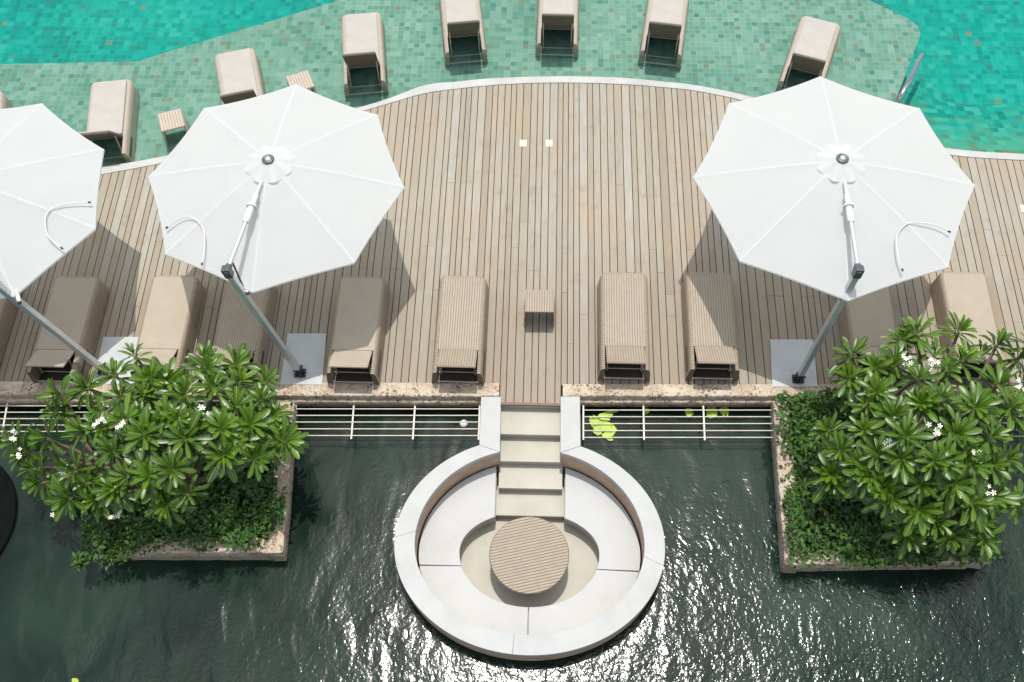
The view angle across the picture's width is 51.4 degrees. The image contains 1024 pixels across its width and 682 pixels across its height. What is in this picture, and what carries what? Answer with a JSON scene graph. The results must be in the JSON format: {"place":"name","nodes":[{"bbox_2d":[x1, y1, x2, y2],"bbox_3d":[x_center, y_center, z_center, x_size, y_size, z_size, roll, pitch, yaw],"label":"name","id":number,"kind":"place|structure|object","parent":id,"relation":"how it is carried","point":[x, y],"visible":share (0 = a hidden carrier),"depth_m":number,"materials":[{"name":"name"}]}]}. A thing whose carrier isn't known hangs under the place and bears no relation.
{"place":"outdoors","nodes":[
{"label":"outdoors","id":0,"kind":"place"},
{"bbox_2d":[0,406,1023,681],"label":"pond water","id":1,"kind":"structure","parent":0,"point":[330,600],"depth_m":15.03,"materials":[{"name":"green liquid"}]},
{"bbox_2d":[0,466,16,553],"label":"round basin","id":2,"kind":"object","parent":1,"relation":"in","point":[8,505],"visible":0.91,"depth_m":15.74,"materials":[{"name":"black stone"}]},
{"bbox_2d":[101,399,297,560],"bbox_3d":[-4.742,2.126,15.921,3.100,0.734,2.417,1,61,2],"label":"planter box","id":3,"kind":"object","parent":1,"relation":"in","point":[275,548],"visible":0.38,"depth_m":15.21,"materials":[{"name":"stone"}]},
{"bbox_2d":[70,506,127,571],"bbox_3d":[-5.782,2.719,14.958,0.798,0.508,1.026,1,61,2],"label":"ground cover","id":4,"kind":"object","parent":3,"relation":"in","point":[103,543],"visible":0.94,"depth_m":14.91,"materials":[{"name":"green plant"}]},
{"bbox_2d":[0,340,308,526],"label":"frangipani tree","id":5,"kind":"object","parent":3,"relation":"in","point":[232,440],"visible":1,"depth_m":14.36,"materials":[{"name":"green plant"}]},
{"bbox_2d":[92,391,294,557],"bbox_3d":[-4.758,1.915,15.373,3.160,0.555,2.526,1,61,2],"label":"ground cover","id":6,"kind":"object","parent":3,"relation":"in","point":[208,514],"visible":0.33,"depth_m":15.06,"materials":[{"name":"green plant"}]},
{"bbox_2d":[460,420,467,427],"bbox_3d":[-0.739,1.264,16.320,0.130,0.150,0.130,1,61,2],"label":"float ball","id":7,"kind":"object","parent":1,"relation":"on","point":[463,425],"visible":0.92,"depth_m":16.28,"materials":[{"name":"white plastic"}]},
{"bbox_2d":[394,397,664,660],"bbox_3d":[0.262,2.782,15.657,3.808,1.118,3.862,1,61,2],"label":"sunken seat","id":8,"kind":"object","parent":1,"relation":"in","point":[437,484],"visible":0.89,"depth_m":15.40,"materials":[{"name":"concrete"}]},
{"bbox_2d":[419,467,495,565],"bbox_3d":[-0.743,2.605,15.736,0.831,0.100,1.862,29,65,16],"label":"seat cushion","id":9,"kind":"object","parent":8,"relation":"on","point":[461,511],"visible":1,"depth_m":15.68,"materials":[{"name":"white fabric"}]},
{"bbox_2d":[420,566,527,634],"bbox_3d":[-0.548,3.713,15.117,1.880,0.100,0.683,28,65,16],"label":"seat cushion","id":10,"kind":"object","parent":8,"relation":"on","point":[455,590],"visible":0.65,"depth_m":15.06,"materials":[{"name":"white fabric"}]},
{"bbox_2d":[489,517,568,594],"bbox_3d":[0.249,3.172,15.451,1.148,0.500,1.148,-11,61,-5],"label":"round table","id":11,"kind":"object","parent":8,"relation":"on","point":[528,555],"visible":1,"depth_m":15.22,"materials":[{"name":"beige wood"}]},
{"bbox_2d":[496,408,563,518],"bbox_3d":[0.289,1.873,16.194,1.029,0.820,1.600,1,61,2],"label":"stone stair","id":12,"kind":"object","parent":8,"relation":"on","point":[530,475],"visible":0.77,"depth_m":16.02,"materials":[{"name":"beige stone"}]},
{"bbox_2d":[529,570,638,634],"bbox_3d":[1.008,3.744,15.075,1.862,0.100,0.680,-26,64,-13],"label":"seat cushion","id":13,"kind":"object","parent":8,"relation":"on","point":[601,593],"visible":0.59,"depth_m":15.02,"materials":[{"name":"white fabric"}]},
{"bbox_2d":[565,468,639,571],"bbox_3d":[1.274,2.645,15.681,0.835,0.100,1.879,-27,64,-13],"label":"seat cushion","id":14,"kind":"object","parent":8,"relation":"on","point":[596,512],"visible":1,"depth_m":15.63,"materials":[{"name":"white fabric"}]},
{"bbox_2d":[589,409,617,440],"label":"lily pads","id":15,"kind":"object","parent":1,"relation":"on","point":[603,426],"visible":0.84,"depth_m":16.29,"materials":[{"name":"green plant"}]},
{"bbox_2d":[685,408,692,415],"bbox_3d":[2.733,1.097,16.384,0.143,0.004,0.144,1,61,2],"label":"lily leaf","id":16,"kind":"object","parent":1,"relation":"on","point":[689,413],"visible":0.78,"depth_m":16.38,"materials":[{"name":"green plant"}]},
{"bbox_2d":[706,407,717,417],"bbox_3d":[3.076,1.076,16.391,0.176,0.004,0.260,1,61,2],"label":"lily leaf","id":17,"kind":"object","parent":1,"relation":"on","point":[711,413],"visible":0.7,"depth_m":16.38,"materials":[{"name":"green plant"}]},
{"bbox_2d":[720,407,728,415],"bbox_3d":[3.265,1.084,16.383,0.145,0.004,0.164,1,61,2],"label":"lily leaf","id":18,"kind":"object","parent":1,"relation":"on","point":[723,413],"visible":0.88,"depth_m":16.38,"materials":[{"name":"green plant"}]},
{"bbox_2d":[769,402,988,572],"bbox_3d":[5.416,2.179,15.729,3.153,0.734,2.616,1,61,2],"label":"planter box","id":19,"kind":"object","parent":1,"relation":"in","point":[779,457],"visible":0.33,"depth_m":15.15,"materials":[{"name":"stone"}]},
{"bbox_2d":[773,386,1002,570],"bbox_3d":[5.447,1.943,15.195,3.331,0.552,2.774,1,61,2],"label":"ground cover","id":20,"kind":"object","parent":19,"relation":"in","point":[809,409],"visible":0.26,"depth_m":14.96,"materials":[{"name":"green plant"}]},
{"bbox_2d":[806,311,1023,562],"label":"frangipani tree","id":21,"kind":"object","parent":19,"relation":"in","point":[877,475],"visible":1,"depth_m":14.16,"materials":[{"name":"green plant"}]},
{"bbox_2d":[0,0,1023,105],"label":"pool floor","id":22,"kind":"structure","parent":0,"point":[973,50],"depth_m":21.52,"materials":[{"name":"teal tile"}]},
{"bbox_2d":[0,0,919,165],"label":"pool ledge","id":23,"kind":"object","parent":22,"relation":"on","point":[742,47],"visible":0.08,"depth_m":19.88,"materials":[{"name":"green tile"}]},
{"bbox_2d":[0,91,11,108],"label":"sun lounger","id":24,"kind":"object","parent":23,"relation":"on","point":[5,102],"visible":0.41,"depth_m":19.13,"materials":[{"name":"beige fabric"}]},
{"bbox_2d":[78,79,138,166],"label":"sun lounger","id":25,"kind":"object","parent":23,"relation":"on","point":[113,110],"visible":0.85,"depth_m":18.83,"materials":[{"name":"beige fabric"}]},
{"bbox_2d":[157,108,189,147],"bbox_3d":[-5.972,-3.769,18.861,0.460,0.450,0.420,-17,62,-8],"label":"side table","id":26,"kind":"object","parent":23,"relation":"on","point":[172,120],"visible":0.98,"depth_m":18.68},
{"bbox_2d":[215,48,265,104],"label":"sun lounger","id":27,"kind":"object","parent":23,"relation":"on","point":[239,75],"visible":0.68,"depth_m":19.20,"materials":[{"name":"beige fabric"}]},
{"bbox_2d":[286,70,316,92],"bbox_3d":[-3.789,-4.538,19.253,0.460,0.450,0.420,-20,63,-10],"label":"side table","id":28,"kind":"object","parent":23,"relation":"on","point":[303,79],"visible":0.7,"depth_m":19.08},
{"bbox_2d":[342,12,388,96],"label":"sun lounger","id":29,"kind":"object","parent":23,"relation":"on","point":[363,40],"visible":1,"depth_m":19.51,"materials":[{"name":"beige fabric"}]},
{"bbox_2d":[439,0,487,65],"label":"sun lounger","id":30,"kind":"object","parent":23,"relation":"on","point":[461,18],"visible":1,"depth_m":19.77,"materials":[{"name":"beige fabric"}]},
{"bbox_2d":[535,0,578,57],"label":"sun lounger","id":31,"kind":"object","parent":23,"relation":"on","point":[558,14],"visible":1,"depth_m":19.76,"materials":[{"name":"beige fabric"}]},
{"bbox_2d":[101,76,1023,174],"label":"pool kerb","id":32,"kind":"structure","parent":23,"relation":"on","point":[438,87],"depth_m":19.08,"materials":[{"name":"stone"}]},
{"bbox_2d":[638,0,688,67],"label":"sun lounger","id":33,"kind":"object","parent":23,"relation":"on","point":[665,19],"visible":1,"depth_m":19.68,"materials":[{"name":"beige fabric"}]},
{"bbox_2d":[775,16,839,91],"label":"sun lounger","id":34,"kind":"object","parent":23,"relation":"on","point":[813,45],"visible":0.9,"depth_m":19.33,"materials":[{"name":"beige fabric"}]},
{"bbox_2d":[895,52,927,102],"bbox_3d":[7.298,-4.857,19.408,0.145,1.042,2.223,27,65,15],"label":"pool handrail","id":35,"kind":"object","parent":23,"relation":"on","point":[910,76],"visible":0.73,"depth_m":18.73,"materials":[{"name":"metal"}]},
{"bbox_2d":[896,91,1023,153],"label":"pool bench","id":36,"kind":"object","parent":22,"relation":"on","point":[999,128],"visible":0.39,"depth_m":19.84,"materials":[{"name":"green tile"}]},
{"bbox_2d":[178,86,914,402],"bbox_3d":[0.254,-1.702,17.897,22.700,0.555,6.351,1,61,2],"label":"deck base","id":37,"kind":"object","parent":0,"point":[547,238],"visible":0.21,"depth_m":17.63,"materials":[{"name":"brown wood"}]},
{"bbox_2d":[0,83,1023,402],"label":"deck","id":38,"kind":"structure","parent":37,"relation":"on","point":[120,255],"depth_m":17.43,"materials":[{"name":"beige wood"}]},
{"bbox_2d":[0,291,22,364],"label":"sun lounger","id":39,"kind":"object","parent":38,"relation":"on","point":[8,309],"visible":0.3,"depth_m":16.64,"materials":[{"name":"beige wicker"}]},
{"bbox_2d":[25,276,108,382],"bbox_3d":[-6.904,-0.256,16.489,0.800,0.609,1.789,1,61,2],"label":"sun lounger","id":40,"kind":"object","parent":38,"relation":"on","point":[74,310],"visible":0.88,"depth_m":16.45,"materials":[{"name":"beige wicker"}]},
{"bbox_2d":[93,337,137,383],"bbox_3d":[-6.086,0.303,16.497,0.665,0.027,0.844,1,61,2],"label":"base plate","id":41,"kind":"object","parent":38,"relation":"on","point":[110,347],"visible":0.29,"depth_m":16.56,"materials":[{"name":"metal"}]},
{"bbox_2d":[0,103,108,374],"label":"cantilever parasol","id":42,"kind":"object","parent":41,"relation":"on","point":[50,167],"visible":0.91,"depth_m":15.34,"materials":[{"name":"white fabric"}]},
{"bbox_2d":[130,275,204,381],"bbox_3d":[-5.348,-0.269,16.471,0.800,0.609,1.789,1,61,2],"label":"sun lounger","id":43,"kind":"object","parent":38,"relation":"on","point":[170,322],"visible":0.73,"depth_m":16.46,"materials":[{"name":"beige wicker"}]},
{"bbox_2d":[212,281,277,382],"bbox_3d":[-4.182,-0.247,16.438,0.800,0.613,1.789,1,61,2],"label":"sun lounger","id":44,"kind":"object","parent":38,"relation":"on","point":[238,324],"visible":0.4,"depth_m":16.38,"materials":[{"name":"beige fabric"}]},
{"bbox_2d":[0,381,499,406],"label":"stone wall","id":45,"kind":"structure","parent":38,"relation":"on","point":[338,394],"depth_m":16.22,"materials":[{"name":"stone"}]},
{"bbox_2d":[0,403,100,436],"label":"water railing","id":46,"kind":"object","parent":45,"relation":"attached to","point":[6,412],"visible":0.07,"depth_m":16.29,"materials":[{"name":"white metal"}]},
{"bbox_2d":[295,404,480,439],"bbox_3d":[-1.911,1.133,16.215,2.864,0.039,0.806,1,61,2],"label":"water railing","id":47,"kind":"object","parent":45,"relation":"attached to","point":[413,422],"visible":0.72,"depth_m":16.14,"materials":[{"name":"white metal"}]},
{"bbox_2d":[280,333,326,384],"bbox_3d":[-3.204,0.279,16.465,0.646,0.027,0.910,1,61,2],"label":"base plate","id":48,"kind":"object","parent":38,"relation":"on","point":[307,350],"visible":1,"depth_m":16.46,"materials":[{"name":"metal"}]},
{"bbox_2d":[148,84,404,377],"bbox_3d":[-3.483,-1.907,16.206,3.516,2.596,3.669,23,64,13],"label":"cantilever parasol","id":49,"kind":"object","parent":48,"relation":"on","point":[275,188],"visible":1,"depth_m":15.24,"materials":[{"name":"white fabric"}]},
{"bbox_2d":[326,276,389,384],"bbox_3d":[-2.384,-0.247,16.412,0.800,0.609,1.789,1,61,2],"label":"sun lounger","id":50,"kind":"object","parent":38,"relation":"on","point":[358,335],"visible":1,"depth_m":16.32,"materials":[{"name":"beige wicker"}]},
{"bbox_2d":[432,276,488,383],"bbox_3d":[-0.793,-0.254,16.388,0.800,0.613,1.789,1,61,2],"label":"sun lounger","id":51,"kind":"object","parent":38,"relation":"on","point":[461,333],"visible":1,"depth_m":16.30,"materials":[{"name":"beige fabric"}]},
{"bbox_2d":[520,140,526,146],"bbox_3d":[0.193,-3.433,18.481,0.120,0.010,0.150,1,61,2],"label":"deck light","id":52,"kind":"object","parent":38,"relation":"on","point":[523,143],"visible":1,"depth_m":18.47,"materials":[{"name":"white"}]},
{"bbox_2d":[501,402,560,406],"bbox_3d":[0.283,0.957,16.067,0.900,0.036,0.040,1,61,2],"label":"deck nosing","id":53,"kind":"object","parent":38,"relation":"attached to","point":[529,404],"visible":1,"depth_m":16.05,"materials":[{"name":"brown wood"}]},
{"bbox_2d":[524,290,554,326],"bbox_3d":[0.427,-0.512,16.605,0.480,0.450,0.400,1,61,2],"label":"side table","id":54,"kind":"object","parent":38,"relation":"on","point":[539,301],"visible":1,"depth_m":16.41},
{"bbox_2d":[546,140,552,146],"bbox_3d":[0.644,-3.432,18.473,0.120,0.010,0.150,1,61,2],"label":"deck light","id":55,"kind":"object","parent":38,"relation":"on","point":[549,143],"visible":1,"depth_m":18.46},
{"bbox_2d":[597,272,649,380],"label":"sun lounger","id":56,"kind":"object","parent":38,"relation":"on","point":[622,326],"visible":1,"depth_m":16.29,"materials":[{"name":"beige fabric"}]},
{"bbox_2d":[681,272,739,380],"bbox_3d":[3.061,-0.307,16.355,0.800,0.613,1.789,1,61,2],"label":"sun lounger","id":57,"kind":"object","parent":38,"relation":"on","point":[709,331],"visible":1,"depth_m":16.27,"materials":[{"name":"beige wicker"}]},
{"bbox_2d":[562,384,1023,407],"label":"stone wall","id":58,"kind":"structure","parent":38,"relation":"on","point":[676,395],"depth_m":16.12,"materials":[{"name":"stone"}]},
{"bbox_2d":[583,404,772,440],"bbox_3d":[2.521,1.144,16.138,2.914,0.039,0.840,1,61,2],"label":"water railing","id":59,"kind":"object","parent":58,"relation":"attached to","point":[644,423],"visible":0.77,"depth_m":16.06,"materials":[{"name":"white metal"}]},
{"bbox_2d":[770,339,817,386],"bbox_3d":[4.301,0.339,16.311,0.704,0.027,0.835,1,61,2],"label":"base plate","id":60,"kind":"object","parent":38,"relation":"on","point":[788,356],"visible":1,"depth_m":16.30,"materials":[{"name":"metal"}]},
{"bbox_2d":[693,76,974,383],"bbox_3d":[4.702,-1.886,16.062,3.751,2.596,3.923,-18,62,-9],"label":"cantilever parasol","id":61,"kind":"object","parent":60,"relation":"on","point":[843,194],"visible":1,"depth_m":15.10,"materials":[{"name":"white fabric"}]},
{"bbox_2d":[836,286,902,378],"bbox_3d":[5.495,-0.306,16.318,0.800,0.609,1.789,1,61,2],"label":"sun lounger","id":62,"kind":"object","parent":38,"relation":"on","point":[871,316],"visible":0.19,"depth_m":16.26,"materials":[{"name":"beige wicker"}]},
{"bbox_2d":[931,272,1005,379],"bbox_3d":[7.021,-0.311,16.296,0.800,0.609,1.789,1,61,2],"label":"sun lounger","id":63,"kind":"object","parent":38,"relation":"on","point":[960,294],"visible":0.66,"depth_m":16.35,"materials":[{"name":"beige wicker"}]},
{"bbox_2d":[501,406,559,408],"bbox_3d":[0.290,1.165,16.470,0.894,0.866,0.023,1,61,2],"label":"deck riser","id":64,"kind":"object","parent":37,"relation":"attached to","point":[540,407],"visible":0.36,"depth_m":16.16,"materials":[{"name":"brown wood"}]}
]}

